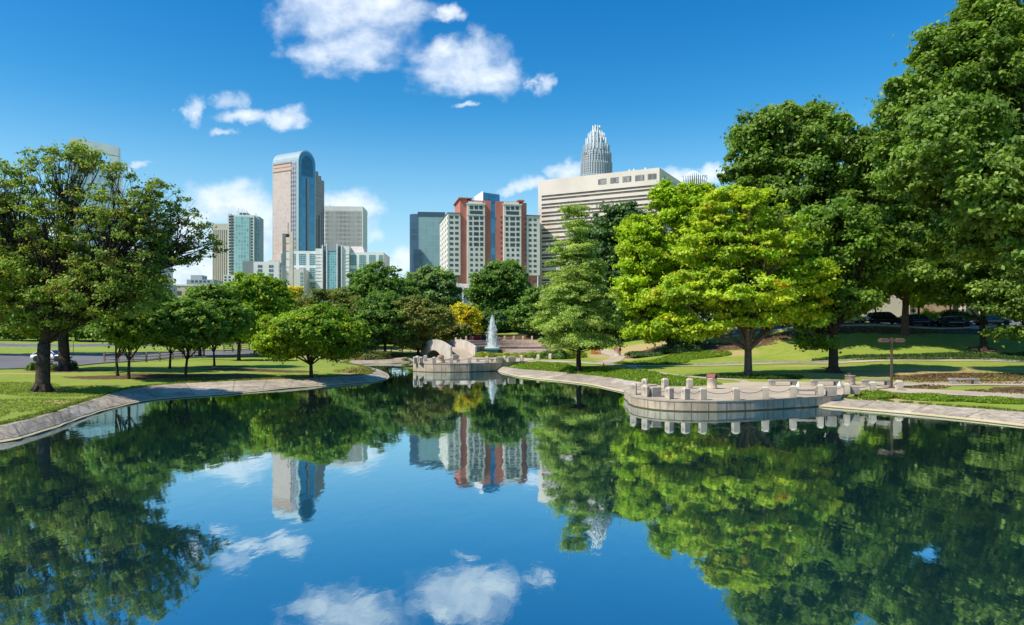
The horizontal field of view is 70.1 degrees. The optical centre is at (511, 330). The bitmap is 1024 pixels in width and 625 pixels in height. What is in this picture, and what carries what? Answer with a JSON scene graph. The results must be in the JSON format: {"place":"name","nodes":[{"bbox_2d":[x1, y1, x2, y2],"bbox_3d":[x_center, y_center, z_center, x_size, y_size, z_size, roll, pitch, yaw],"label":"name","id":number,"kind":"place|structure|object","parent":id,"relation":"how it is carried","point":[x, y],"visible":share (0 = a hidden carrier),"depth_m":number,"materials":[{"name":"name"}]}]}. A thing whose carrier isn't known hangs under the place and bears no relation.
{"place":"outdoors","nodes":[
{"label":"outdoors","id":0,"kind":"place"},
{"bbox_2d":[0,343,247,345],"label":"road","id":1,"kind":"structure","parent":0,"point":[69,345],"depth_m":155.51,"materials":[{"name":"grey asphalt"}]},
{"bbox_2d":[0,349,258,367],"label":"road","id":2,"kind":"structure","parent":0,"point":[13,361],"depth_m":103.52,"materials":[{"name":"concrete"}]},
{"bbox_2d":[30,350,72,360],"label":"parked car","id":3,"kind":"object","parent":2,"relation":"on","point":[54,355],"visible":0.38,"depth_m":92.23,"materials":[{"name":"white paint"}]},
{"bbox_2d":[0,354,264,369],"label":"kerb","id":4,"kind":"structure","parent":2,"relation":"on","point":[138,361],"depth_m":94.15,"materials":[{"name":"concrete"}]},
{"bbox_2d":[0,0,1022,319],"label":"sky","id":5,"kind":"structure","parent":0,"point":[401,108],"materials":[{"name":"blue"}]},
{"bbox_2d":[0,362,1023,624],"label":"water","id":6,"kind":"structure","parent":0,"point":[404,494],"depth_m":20.12,"materials":[{"name":"blue liquid"}]},
{"bbox_2d":[0,325,1023,424],"bbox_3d":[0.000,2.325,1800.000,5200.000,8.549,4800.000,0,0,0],"label":"ground","id":7,"kind":"structure","parent":0,"point":[766,349],"depth_m":83.67,"materials":[{"name":"green plant"}]},
{"bbox_2d":[0,322,39,340],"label":"background tree","id":8,"kind":"object","parent":7,"relation":"on","point":[5,335],"visible":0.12,"depth_m":176.44,"materials":[{"name":"green plant"}]},
{"bbox_2d":[0,214,56,327],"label":"oak tree","id":9,"kind":"object","parent":7,"relation":"on","point":[5,312],"visible":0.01,"depth_m":107.83,"materials":[{"name":"green plant"}]},
{"bbox_2d":[68,322,93,340],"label":"background tree","id":10,"kind":"object","parent":7,"relation":"on","point":[77,335],"visible":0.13,"depth_m":175.88,"materials":[{"name":"green plant"}]},
{"bbox_2d":[0,240,179,370],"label":"oak tree","id":11,"kind":"object","parent":7,"relation":"on","point":[64,362],"visible":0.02,"depth_m":73.62,"materials":[{"name":"green plant"}]},
{"bbox_2d":[70,137,122,247],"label":"skyscraper","id":12,"kind":"structure","parent":7,"relation":"on","point":[113,152],"depth_m":810.72,"materials":[{"name":"grey glass"}]},
{"bbox_2d":[0,136,231,392],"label":"oak tree","id":13,"kind":"object","parent":7,"relation":"on","point":[45,291],"visible":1,"depth_m":50.78,"materials":[{"name":"green plant"}]},
{"bbox_2d":[78,294,181,378],"bbox_3d":[-32.946,0.468,63.600,8.128,8.082,7.556,0,0,0],"label":"ornamental tree","id":14,"kind":"object","parent":7,"relation":"on","point":[131,334],"visible":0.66,"depth_m":62.16,"materials":[{"name":"green plant"}]},
{"bbox_2d":[90,282,173,375],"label":"ornamental tree","id":15,"kind":"object","parent":7,"relation":"on","point":[118,354],"visible":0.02,"depth_m":66.30,"materials":[{"name":"green plant"}]},
{"bbox_2d":[103,349,204,361],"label":"rail fence","id":16,"kind":"object","parent":7,"relation":"on","point":[146,356],"visible":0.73,"depth_m":93.55,"materials":[{"name":"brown wood"}]},
{"bbox_2d":[0,374,323,417],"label":"lawn grass","id":17,"kind":"structure","parent":7,"relation":"on","point":[21,390],"depth_m":51.05,"materials":[{"name":"green plant"}]},
{"bbox_2d":[151,293,186,368],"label":"ornamental tree","id":18,"kind":"object","parent":7,"relation":"on","point":[171,349],"visible":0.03,"depth_m":79.89,"materials":[{"name":"green plant"}]},
{"bbox_2d":[154,295,237,376],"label":"ornamental tree","id":19,"kind":"object","parent":7,"relation":"on","point":[203,325],"visible":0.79,"depth_m":66.00,"materials":[{"name":"green plant"}]},
{"bbox_2d":[171,284,220,297],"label":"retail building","id":20,"kind":"structure","parent":7,"relation":"on","point":[177,289],"depth_m":260.11,"materials":[{"name":"white concrete"}]},
{"bbox_2d":[187,275,222,284],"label":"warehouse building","id":21,"kind":"structure","parent":7,"relation":"on","point":[198,279],"depth_m":501.20,"materials":[{"name":"white concrete"}]},
{"bbox_2d":[177,286,243,356],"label":"park tree","id":22,"kind":"object","parent":7,"relation":"on","point":[200,350],"visible":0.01,"depth_m":107.73,"materials":[{"name":"green plant"}]},
{"bbox_2d":[181,281,254,365],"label":"ornamental tree","id":23,"kind":"object","parent":7,"relation":"on","point":[227,304],"visible":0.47,"depth_m":82.00,"materials":[{"name":"green plant"}]},
{"bbox_2d":[212,224,227,283],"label":"office tower","id":24,"kind":"structure","parent":7,"relation":"on","point":[219,266],"depth_m":640.50,"materials":[{"name":"beige concrete"}]},
{"bbox_2d":[222,303,262,360],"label":"park tree","id":25,"kind":"object","parent":7,"relation":"on","point":[241,337],"visible":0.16,"depth_m":97.37,"materials":[{"name":"green plant"}]},
{"bbox_2d":[224,210,263,284],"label":"apartment tower","id":26,"kind":"structure","parent":7,"relation":"on","point":[246,236],"depth_m":600.75,"materials":[{"name":"teal glass"}]},
{"bbox_2d":[221,269,303,353],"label":"park tree","id":27,"kind":"object","parent":7,"relation":"on","point":[267,294],"visible":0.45,"depth_m":113.35,"materials":[{"name":"green plant"}]},
{"bbox_2d":[282,223,293,286],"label":"bell tower","id":28,"kind":"structure","parent":7,"relation":"on","point":[290,235],"depth_m":250.08,"materials":[{"name":"beige concrete"}]},
{"bbox_2d":[269,150,323,261],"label":"office tower","id":29,"kind":"structure","parent":7,"relation":"on","point":[297,194],"depth_m":655.42,"materials":[{"name":"pink stone"}]},
{"bbox_2d":[288,285,305,300],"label":"park tree","id":30,"kind":"object","parent":7,"relation":"on","point":[296,290],"visible":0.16,"depth_m":163.88,"materials":[{"name":"yellow plant"}]},
{"bbox_2d":[249,301,372,377],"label":"ornamental tree","id":31,"kind":"object","parent":7,"relation":"on","point":[323,331],"visible":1,"depth_m":67.28,"materials":[{"name":"green plant"}]},
{"bbox_2d":[243,243,389,301],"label":"college building","id":32,"kind":"structure","parent":7,"relation":"on","point":[329,266],"depth_m":349.45,"materials":[{"name":"stone"}]},
{"bbox_2d":[294,285,362,317],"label":"park tree","id":33,"kind":"object","parent":7,"relation":"on","point":[340,296],"visible":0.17,"depth_m":132.13,"materials":[{"name":"green plant"}]},
{"bbox_2d":[325,206,367,249],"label":"office tower","id":34,"kind":"structure","parent":7,"relation":"on","point":[345,225],"depth_m":721.06,"materials":[{"name":"metal"}]},
{"bbox_2d":[330,366,370,372],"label":"shrub","id":35,"kind":"object","parent":7,"relation":"on","point":[350,369],"visible":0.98,"depth_m":78.54,"materials":[{"name":"green plant"}]},
{"bbox_2d":[351,315,381,353],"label":"park tree","id":36,"kind":"object","parent":7,"relation":"on","point":[374,344],"visible":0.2,"depth_m":117.15,"materials":[{"name":"green plant"}]},
{"bbox_2d":[350,349,390,359],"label":"shrub","id":37,"kind":"object","parent":7,"relation":"on","point":[379,355],"visible":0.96,"depth_m":115.55,"materials":[{"name":"green plant"}]},
{"bbox_2d":[344,256,427,342],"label":"park tree","id":38,"kind":"object","parent":7,"relation":"on","point":[375,280],"visible":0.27,"depth_m":146.98,"materials":[{"name":"green plant"}]},
{"bbox_2d":[354,290,422,351],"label":"park tree","id":39,"kind":"object","parent":7,"relation":"on","point":[378,305],"visible":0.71,"depth_m":118.56,"materials":[{"name":"green plant"}]},
{"bbox_2d":[382,293,458,355],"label":"park tree","id":40,"kind":"object","parent":7,"relation":"on","point":[429,317],"visible":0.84,"depth_m":119.57,"materials":[{"name":"green plant"}]},
{"bbox_2d":[410,212,444,293],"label":"office building","id":41,"kind":"structure","parent":7,"relation":"on","point":[424,238],"depth_m":430.60,"materials":[{"name":"blue glass"}]},
{"bbox_2d":[401,261,463,309],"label":"park tree","id":42,"kind":"object","parent":7,"relation":"on","point":[443,289],"visible":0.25,"depth_m":168.79,"materials":[{"name":"green plant"}]},
{"bbox_2d":[427,320,474,341],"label":"park tree","id":43,"kind":"object","parent":7,"relation":"on","point":[461,330],"visible":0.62,"depth_m":129.32,"materials":[{"name":"green plant"}]},
{"bbox_2d":[454,283,469,305],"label":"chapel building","id":44,"kind":"structure","parent":7,"relation":"on","point":[466,301],"depth_m":217.08,"materials":[{"name":"white concrete"}]},
{"bbox_2d":[449,301,483,339],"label":"park tree","id":45,"kind":"object","parent":7,"relation":"on","point":[467,314],"visible":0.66,"depth_m":141.46,"materials":[{"name":"yellow plant"}]},
{"bbox_2d":[413,357,533,371],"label":"terrace","id":46,"kind":"structure","parent":7,"relation":"on","point":[463,365],"depth_m":89.76,"materials":[{"name":"stone"}]},
{"bbox_2d":[439,191,539,304],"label":"hotel building","id":47,"kind":"structure","parent":7,"relation":"on","point":[485,227],"depth_m":335.04,"materials":[{"name":"white concrete"}]},
{"bbox_2d":[450,237,457,271],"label":"window","id":48,"kind":"structure","parent":47,"relation":"in","point":[451,238],"depth_m":330.63,"materials":[{"name":"grey glass"}]},
{"bbox_2d":[529,218,536,272],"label":"window","id":49,"kind":"structure","parent":47,"relation":"in","point":[530,240],"depth_m":338.55,"materials":[{"name":"grey glass"}]},
{"bbox_2d":[457,255,532,330],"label":"park tree","id":50,"kind":"object","parent":7,"relation":"on","point":[495,285],"visible":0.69,"depth_m":164.28,"materials":[{"name":"green plant"}]},
{"bbox_2d":[478,310,520,332],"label":"park tree","id":51,"kind":"object","parent":7,"relation":"on","point":[501,320],"visible":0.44,"depth_m":154.75,"materials":[{"name":"green plant"}]},
{"bbox_2d":[444,334,565,354],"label":"retaining wall","id":52,"kind":"structure","parent":7,"relation":"on","point":[515,346],"depth_m":138.91,"materials":[{"name":"stone"}]},
{"bbox_2d":[485,314,499,347],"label":"fountain jet","id":53,"kind":"object","parent":52,"relation":"on","point":[492,339],"visible":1,"depth_m":130.08,"materials":[{"name":"white liquid"}]},
{"bbox_2d":[502,282,570,335],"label":"park tree","id":54,"kind":"object","parent":7,"relation":"on","point":[517,313],"visible":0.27,"depth_m":147.46,"materials":[{"name":"green plant"}]},
{"bbox_2d":[540,347,575,358],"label":"shrub","id":55,"kind":"object","parent":7,"relation":"on","point":[561,354],"visible":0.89,"depth_m":103.44,"materials":[{"name":"green plant"}]},
{"bbox_2d":[525,201,631,370],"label":"cypress tree","id":56,"kind":"object","parent":7,"relation":"on","point":[567,324],"visible":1,"depth_m":77.53,"materials":[{"name":"green plant"}]},
{"bbox_2d":[580,125,611,175],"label":"skyscraper","id":57,"kind":"structure","parent":7,"relation":"on","point":[596,156],"depth_m":631.36,"materials":[{"name":"metal"}]},
{"bbox_2d":[586,326,624,337],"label":"park tree","id":58,"kind":"object","parent":7,"relation":"on","point":[606,331],"visible":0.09,"depth_m":128.87,"materials":[{"name":"green plant"}]},
{"bbox_2d":[564,199,668,340],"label":"evergreen tree","id":59,"kind":"object","parent":7,"relation":"on","point":[609,220],"visible":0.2,"depth_m":121.98,"materials":[{"name":"green plant"}]},
{"bbox_2d":[538,168,698,317],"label":"office building","id":60,"kind":"structure","parent":7,"relation":"on","point":[608,188],"depth_m":337.29,"materials":[{"name":"beige concrete"}]},
{"bbox_2d":[513,350,731,385],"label":"ground cover","id":61,"kind":"object","parent":7,"relation":"on","point":[652,376],"visible":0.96,"depth_m":79.98,"materials":[{"name":"green plant"}]},
{"bbox_2d":[624,350,668,356],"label":"shrub","id":62,"kind":"object","parent":7,"relation":"on","point":[646,354],"visible":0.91,"depth_m":96.38,"materials":[{"name":"green plant"}]},
{"bbox_2d":[608,175,719,347],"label":"ginkgo tree","id":63,"kind":"object","parent":7,"relation":"on","point":[646,242],"visible":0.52,"depth_m":97.22,"materials":[{"name":"green plant"}]},
{"bbox_2d":[659,338,704,352],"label":"shrub","id":64,"kind":"object","parent":7,"relation":"on","point":[675,346],"visible":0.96,"depth_m":95.69,"materials":[{"name":"green plant"}]},
{"bbox_2d":[680,170,710,320],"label":"skyscraper","id":65,"kind":"structure","parent":7,"relation":"on","point":[691,176],"depth_m":601.30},
{"bbox_2d":[635,182,845,375],"bbox_3d":[20.868,-4.465,65.804,18.922,18.016,11.763,0,0,0],"label":"maple tree","id":66,"kind":"object","parent":7,"relation":"on","point":[748,308],"visible":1,"depth_m":64.47,"materials":[{"name":"green plant"}]},
{"bbox_2d":[624,381,925,411],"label":"terrace","id":67,"kind":"structure","parent":7,"relation":"on","point":[750,400],"depth_m":47.71,"materials":[{"name":"stone"}]},
{"bbox_2d":[641,385,649,396],"bbox_3d":[8.773,3.930,47.958,0.450,0.781,0.520,0,0,35],"label":"bollard","id":68,"kind":"object","parent":67,"relation":"on","point":[645,391],"visible":1,"depth_m":47.83,"materials":[{"name":"stone"}]},
{"bbox_2d":[664,387,673,398],"bbox_3d":[9.999,3.930,46.404,0.520,0.781,0.450,0,0,-35],"label":"bollard","id":69,"kind":"object","parent":67,"relation":"on","point":[669,393],"visible":1,"depth_m":46.27,"materials":[{"name":"stone"}]},
{"bbox_2d":[681,387,690,399],"bbox_3d":[10.937,3.930,46.012,0.520,0.781,0.450,0,0,-25],"label":"bollard","id":70,"kind":"object","parent":67,"relation":"on","point":[685,393],"visible":1,"depth_m":45.86,"materials":[{"name":"stone"}]},
{"bbox_2d":[698,387,706,399],"bbox_3d":[11.964,3.930,45.818,0.520,0.781,0.450,0,0,-10],"label":"bollard","id":71,"kind":"object","parent":67,"relation":"on","point":[702,393],"visible":1,"depth_m":45.64,"materials":[{"name":"stone"}]},
{"bbox_2d":[706,373,717,388],"bbox_3d":[14.979,3.745,54.706,0.777,1.149,0.777,0,0,37],"label":"litter bin","id":72,"kind":"object","parent":67,"relation":"on","point":[711,380],"visible":1,"depth_m":54.42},
{"bbox_2d":[731,387,740,399],"bbox_3d":[14.072,3.930,45.934,0.520,0.781,0.450,0,0,-5],"label":"bollard","id":73,"kind":"object","parent":67,"relation":"on","point":[735,393],"visible":1,"depth_m":45.74,"materials":[{"name":"stone"}]},
{"bbox_2d":[761,386,769,398],"bbox_3d":[16.233,3.930,46.803,0.520,0.781,0.450,0,0,8],"label":"bollard","id":74,"kind":"object","parent":67,"relation":"on","point":[765,392],"visible":1,"depth_m":46.62,"materials":[{"name":"stone"}]},
{"bbox_2d":[768,379,797,385],"bbox_3d":[21.485,4.090,57.906,2.200,0.460,0.500,0,0,-2],"label":"stone bench","id":75,"kind":"object","parent":67,"relation":"on","point":[791,381],"visible":0.93,"depth_m":57.67,"materials":[{"name":"stone"}]},
{"bbox_2d":[789,385,796,397],"bbox_3d":[18.331,3.930,47.622,0.520,0.781,0.450,0,0,12],"label":"bollard","id":76,"kind":"object","parent":67,"relation":"on","point":[793,391],"visible":1,"depth_m":47.44,"materials":[{"name":"stone"}]},
{"bbox_2d":[810,379,841,385],"bbox_3d":[24.886,4.090,57.906,2.300,0.460,0.500,0,0,-2],"label":"stone bench","id":77,"kind":"object","parent":67,"relation":"on","point":[834,381],"visible":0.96,"depth_m":57.67,"materials":[{"name":"stone"}]},
{"bbox_2d":[825,385,836,395],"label":"stone block","id":78,"kind":"structure","parent":67,"relation":"on","point":[830,390],"depth_m":48.62,"materials":[{"name":"stone"}]},
{"bbox_2d":[845,372,855,384],"bbox_3d":[26.979,3.780,58.258,0.800,1.040,0.800,0,0,0],"label":"litter bin","id":79,"kind":"object","parent":67,"relation":"on","point":[850,378],"visible":0.9,"depth_m":57.95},
{"bbox_2d":[861,379,889,384],"bbox_3d":[29.085,4.090,58.216,2.300,0.460,0.500,0,0,-2],"label":"stone bench","id":80,"kind":"object","parent":67,"relation":"on","point":[866,381],"visible":0.82,"depth_m":58.02,"materials":[{"name":"stone"}]},
{"bbox_2d":[878,338,904,386],"bbox_3d":[29.171,2.415,56.115,1.840,3.810,0.480,0,0,0],"label":"lamp post","id":81,"kind":"object","parent":67,"relation":"on","point":[890,340],"visible":0.96,"depth_m":56.05,"materials":[{"name":"metal"}]},
{"bbox_2d":[716,94,942,349],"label":"oak tree","id":82,"kind":"object","parent":7,"relation":"on","point":[769,143],"visible":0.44,"depth_m":88.92,"materials":[{"name":"green plant"}]},
{"bbox_2d":[775,195,908,372],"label":"shade tree","id":83,"kind":"object","parent":7,"relation":"on","point":[860,246],"visible":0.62,"depth_m":68.63,"materials":[{"name":"green plant"}]},
{"bbox_2d":[694,358,1022,364],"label":"kerb","id":84,"kind":"structure","parent":7,"relation":"on","point":[816,361],"depth_m":84.29,"materials":[{"name":"concrete"}]},
{"bbox_2d":[717,351,1023,378],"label":"ivy cover","id":85,"kind":"object","parent":7,"relation":"on","point":[1012,356],"visible":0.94,"depth_m":84.86,"materials":[{"name":"green plant"}]},
{"bbox_2d":[741,326,1023,393],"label":"fallen leaves","id":86,"kind":"object","parent":7,"relation":"on","point":[1014,377],"visible":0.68,"depth_m":64.23,"materials":[{"name":"brown plant"}]},
{"bbox_2d":[882,202,934,335],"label":"oak tree","id":87,"kind":"object","parent":7,"relation":"on","point":[906,292],"visible":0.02,"depth_m":96.03,"materials":[{"name":"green plant"}]},
{"bbox_2d":[899,292,937,313],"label":"street tree","id":88,"kind":"object","parent":7,"relation":"on","point":[920,302],"visible":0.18,"depth_m":107.00,"materials":[{"name":"green plant"}]},
{"bbox_2d":[920,308,938,319],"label":"shrub","id":89,"kind":"object","parent":7,"relation":"on","point":[930,314],"visible":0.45,"depth_m":115.00,"materials":[{"name":"green plant"}]},
{"bbox_2d":[845,0,1023,293],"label":"oak tree","id":90,"kind":"object","parent":7,"relation":"on","point":[950,111],"visible":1,"depth_m":61.95,"materials":[{"name":"green plant"}]},
{"bbox_2d":[862,295,1012,319],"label":"building","id":91,"kind":"structure","parent":7,"relation":"on","point":[894,306],"depth_m":126.34,"materials":[{"name":"beige stone"}]},
{"bbox_2d":[854,389,1023,403],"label":"grass tufts","id":92,"kind":"object","parent":7,"relation":"on","point":[886,394],"visible":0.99,"depth_m":47.49,"materials":[{"name":"green plant"}]},
{"bbox_2d":[899,309,1008,320],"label":"shrub","id":93,"kind":"object","parent":7,"relation":"on","point":[966,315],"visible":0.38,"depth_m":116.57,"materials":[{"name":"green plant"}]},
{"bbox_2d":[911,220,1017,350],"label":"oak tree","id":94,"kind":"object","parent":7,"relation":"on","point":[961,284],"visible":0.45,"depth_m":87.58,"materials":[{"name":"green plant"}]},
{"bbox_2d":[968,261,1023,347],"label":"oak tree","id":95,"kind":"object","parent":7,"relation":"on","point":[1012,307],"visible":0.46,"depth_m":85.66,"materials":[{"name":"green plant"}]},
{"bbox_2d":[0,356,1023,442],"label":"pond bank","id":96,"kind":"structure","parent":0,"point":[16,430],"depth_m":52.36,"materials":[{"name":"grey concrete"}]},
{"bbox_2d":[421,339,476,356],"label":"sculpture","id":97,"kind":"object","parent":96,"relation":"on","point":[459,347],"visible":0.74,"depth_m":114.83,"materials":[{"name":"stone"}]},
{"bbox_2d":[594,349,625,362],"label":"path","id":98,"kind":"structure","parent":0,"point":[613,358],"depth_m":100.05,"materials":[{"name":"beige concrete"}]},
{"bbox_2d":[650,386,660,396],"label":"stone block","id":99,"kind":"structure","parent":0,"point":[657,390],"depth_m":47.88,"materials":[{"name":"stone"}]},
{"bbox_2d":[627,366,750,381],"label":"path","id":100,"kind":"structure","parent":0,"point":[634,367],"depth_m":66.15,"materials":[{"name":"grey concrete"}]},
{"bbox_2d":[527,359,1023,365],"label":"path","id":101,"kind":"structure","parent":0,"point":[770,363],"depth_m":83.03,"materials":[{"name":"grey concrete"}]},
{"bbox_2d":[695,322,1021,340],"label":"road","id":102,"kind":"structure","parent":0,"point":[844,323],"depth_m":103.87,"materials":[{"name":"grey asphalt"}]},
{"bbox_2d":[696,324,1022,341],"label":"kerb","id":103,"kind":"structure","parent":102,"relation":"on","point":[878,325],"depth_m":101.59,"materials":[{"name":"concrete"}]},
{"bbox_2d":[866,312,900,323],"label":"parked car","id":104,"kind":"object","parent":102,"relation":"on","point":[879,317],"visible":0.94,"depth_m":103.40,"materials":[{"name":"black paint"}]},
{"bbox_2d":[900,314,936,325],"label":"parked car","id":105,"kind":"object","parent":102,"relation":"on","point":[921,319],"visible":0.66,"depth_m":102.95,"materials":[{"name":"black paint"}]},
{"bbox_2d":[935,316,972,326],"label":"parked car","id":106,"kind":"object","parent":102,"relation":"on","point":[946,321],"visible":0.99,"depth_m":102.18,"materials":[{"name":"black paint"}]},
{"bbox_2d":[972,315,1012,325],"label":"parked car","id":107,"kind":"object","parent":102,"relation":"on","point":[995,319],"visible":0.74,"depth_m":101.94,"materials":[{"name":"blue paint"}]},
{"bbox_2d":[877,388,1023,397],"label":"path","id":108,"kind":"structure","parent":0,"point":[967,393],"depth_m":50.52,"materials":[{"name":"grey concrete"}]},
{"bbox_2d":[908,381,1023,386],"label":"path","id":109,"kind":"structure","parent":0,"point":[957,383],"depth_m":58.60,"materials":[{"name":"grey concrete"}]},
{"bbox_2d":[948,378,979,383],"bbox_3d":[36.010,3.989,58.206,2.250,0.460,0.500,0,0,2],"label":"stone bench","id":110,"kind":"object","parent":109,"relation":"on","point":[953,380],"visible":1,"depth_m":57.98,"materials":[{"name":"grey stone"}]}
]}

